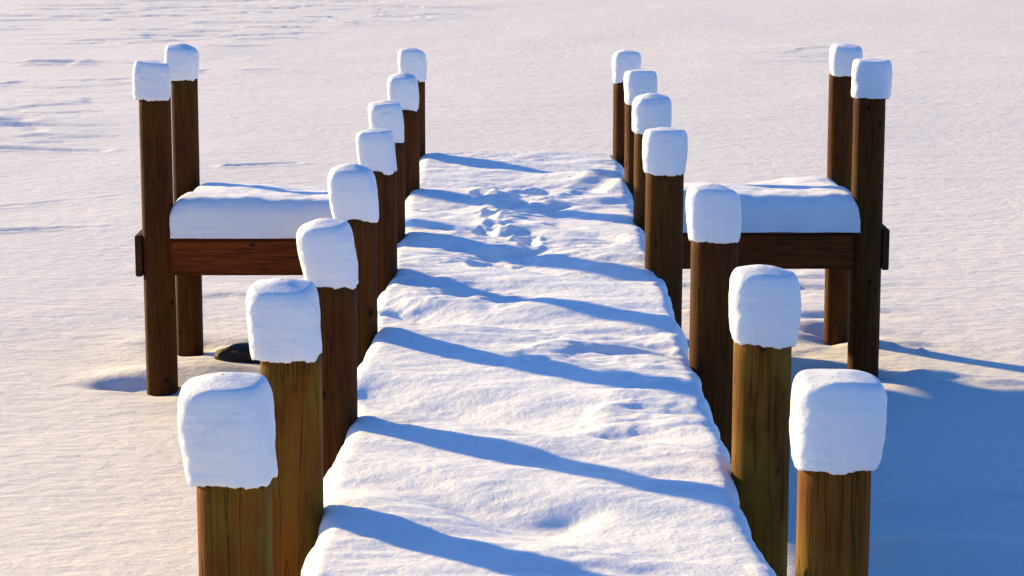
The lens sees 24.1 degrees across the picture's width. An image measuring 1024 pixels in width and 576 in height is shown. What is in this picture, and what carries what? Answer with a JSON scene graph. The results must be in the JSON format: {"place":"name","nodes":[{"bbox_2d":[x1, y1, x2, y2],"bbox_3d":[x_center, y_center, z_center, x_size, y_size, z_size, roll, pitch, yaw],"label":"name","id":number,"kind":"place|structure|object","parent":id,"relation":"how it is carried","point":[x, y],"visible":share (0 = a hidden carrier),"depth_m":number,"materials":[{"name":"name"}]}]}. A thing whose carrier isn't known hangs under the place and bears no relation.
{"place":"outdoors","nodes":[
{"label":"outdoors","id":0,"kind":"place"},
{"bbox_2d":[0,0,1023,575],"bbox_3d":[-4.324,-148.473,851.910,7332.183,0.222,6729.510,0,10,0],"label":"snow ground","id":1,"kind":"structure","parent":0,"point":[92,478],"depth_m":27.16,"materials":[{"name":"white snow"}]},
{"bbox_2d":[135,78,302,395],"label":"side platform","id":2,"kind":"structure","parent":1,"relation":"on","point":[173,310],"depth_m":15.55,"materials":[{"name":"brown wood"}]},
{"bbox_2d":[132,60,170,100],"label":"snow mound","id":3,"kind":"object","parent":2,"relation":"on","point":[151,80],"visible":1,"depth_m":15.29,"materials":[{"name":"white snow"}]},
{"bbox_2d":[164,43,198,80],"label":"snow mound","id":4,"kind":"object","parent":2,"relation":"on","point":[181,60],"visible":0.91,"depth_m":16.57,"materials":[{"name":"white snow"}]},
{"bbox_2d":[169,182,331,238],"bbox_3d":[-1.516,-0.575,16.176,1.404,0.262,1.451,0,10,0],"label":"snow blanket","id":5,"kind":"object","parent":2,"relation":"on","point":[218,210],"visible":0.59,"depth_m":15.48,"materials":[{"name":"white snow"}]},
{"bbox_2d":[214,343,259,362],"bbox_3d":[-1.798,0.481,16.671,0.544,0.198,0.285,0,10,0],"label":"rock","id":6,"kind":"object","parent":1,"relation":"on","point":[238,352],"visible":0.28,"depth_m":16.57,"materials":[{"name":"grey stone"}]},
{"bbox_2d":[196,80,870,575],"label":"pier","id":7,"kind":"structure","parent":1,"relation":"on","point":[272,528],"depth_m":8.31,"materials":[{"name":"brown wood"}]},
{"bbox_2d":[177,372,277,489],"bbox_3d":[-0.764,0.377,6.461,0.258,0.297,0.255,1,10,5],"label":"snow mound","id":8,"kind":"object","parent":7,"relation":"on","point":[226,428],"visible":1,"depth_m":6.36,"materials":[{"name":"white snow"}]},
{"bbox_2d":[246,278,321,363],"bbox_3d":[-0.739,0.100,7.785,0.240,0.262,0.232,1,10,3],"label":"snow mound","id":9,"kind":"object","parent":7,"relation":"on","point":[283,317],"visible":1,"depth_m":7.69,"materials":[{"name":"white snow"}]},
{"bbox_2d":[296,218,357,289],"bbox_3d":[-0.698,-0.131,9.064,0.228,0.264,0.218,1,10,4],"label":"snow mound","id":10,"kind":"object","parent":7,"relation":"on","point":[326,250],"visible":0.97,"depth_m":8.98,"materials":[{"name":"white snow"}]},
{"bbox_2d":[328,163,378,222],"bbox_3d":[-0.705,-0.425,10.688,0.226,0.262,0.220,0,10,1],"label":"snow mound","id":11,"kind":"object","parent":7,"relation":"on","point":[352,191],"visible":0.99,"depth_m":10.60,"materials":[{"name":"white snow"}]},
{"bbox_2d":[356,128,396,174],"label":"snow mound","id":12,"kind":"object","parent":7,"relation":"on","point":[375,147],"visible":0.88,"depth_m":12.03,"materials":[{"name":"white snow"}]},
{"bbox_2d":[368,100,403,142],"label":"snow mound","id":13,"kind":"object","parent":7,"relation":"on","point":[386,114],"visible":0.63,"depth_m":13.51,"materials":[{"name":"white snow"}]},
{"bbox_2d":[387,73,418,111],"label":"snow mound","id":14,"kind":"object","parent":7,"relation":"on","point":[403,90],"visible":0.82,"depth_m":15.23,"materials":[{"name":"white snow"}]},
{"bbox_2d":[397,48,426,81],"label":"snow mound","id":15,"kind":"object","parent":7,"relation":"on","point":[413,61],"visible":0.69,"depth_m":17.14,"materials":[{"name":"white snow"}]},
{"bbox_2d":[301,150,775,575],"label":"snow layer","id":16,"kind":"object","parent":7,"relation":"on","point":[532,400],"visible":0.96,"depth_m":9.47,"materials":[{"name":"white snow"}]},
{"bbox_2d":[612,50,641,83],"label":"snow mound","id":17,"kind":"object","parent":7,"relation":"on","point":[623,61],"visible":0.66,"depth_m":17.00,"materials":[{"name":"white snow"}]},
{"bbox_2d":[624,69,657,104],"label":"snow mound","id":18,"kind":"object","parent":7,"relation":"on","point":[637,82],"visible":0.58,"depth_m":15.72,"materials":[{"name":"white snow"}]},
{"bbox_2d":[632,93,671,134],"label":"snow mound","id":19,"kind":"object","parent":7,"relation":"on","point":[651,110],"visible":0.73,"depth_m":14.04,"materials":[{"name":"white snow"}]},
{"bbox_2d":[642,127,687,175],"bbox_3d":[0.801,-0.718,12.575,0.238,0.253,0.246,1,10,3],"label":"snow mound","id":20,"kind":"object","parent":7,"relation":"on","point":[664,150],"visible":1,"depth_m":12.47,"materials":[{"name":"white snow"}]},
{"bbox_2d":[686,183,741,243],"bbox_3d":[0.858,-0.321,10.208,0.235,0.251,0.233,0,10,1],"label":"snow mound","id":21,"kind":"object","parent":7,"relation":"on","point":[713,213],"visible":1,"depth_m":10.11,"materials":[{"name":"white snow"}]},
{"bbox_2d":[729,264,800,348],"bbox_3d":[0.873,0.058,8.293,0.248,0.279,0.247,0,10,1],"label":"snow mound","id":22,"kind":"object","parent":7,"relation":"on","point":[764,305],"visible":1,"depth_m":8.19,"materials":[{"name":"white snow"}]},
{"bbox_2d":[789,369,886,474],"bbox_3d":[0.892,0.360,6.569,0.262,0.261,0.267,0,10,2],"label":"snow mound","id":23,"kind":"object","parent":7,"relation":"on","point":[837,421],"visible":1,"depth_m":6.46,"materials":[{"name":"white snow"}]},
{"bbox_2d":[683,74,889,377],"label":"side platform","id":24,"kind":"structure","parent":1,"relation":"on","point":[852,264],"depth_m":15.76,"materials":[{"name":"brown wood"}]},
{"bbox_2d":[683,176,860,232],"bbox_3d":[1.543,-0.605,16.339,1.499,0.254,1.353,0,10,0],"label":"snow blanket","id":25,"kind":"object","parent":24,"relation":"on","point":[809,204],"visible":0.58,"depth_m":15.70,"materials":[{"name":"white snow"}]},
{"bbox_2d":[829,43,862,76],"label":"snow mound","id":26,"kind":"object","parent":24,"relation":"on","point":[843,57],"visible":0.87,"depth_m":16.69,"materials":[{"name":"white snow"}]},
{"bbox_2d":[851,58,891,98],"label":"snow mound","id":27,"kind":"object","parent":24,"relation":"on","point":[871,78],"visible":1,"depth_m":15.50,"materials":[{"name":"white snow"}]}
]}

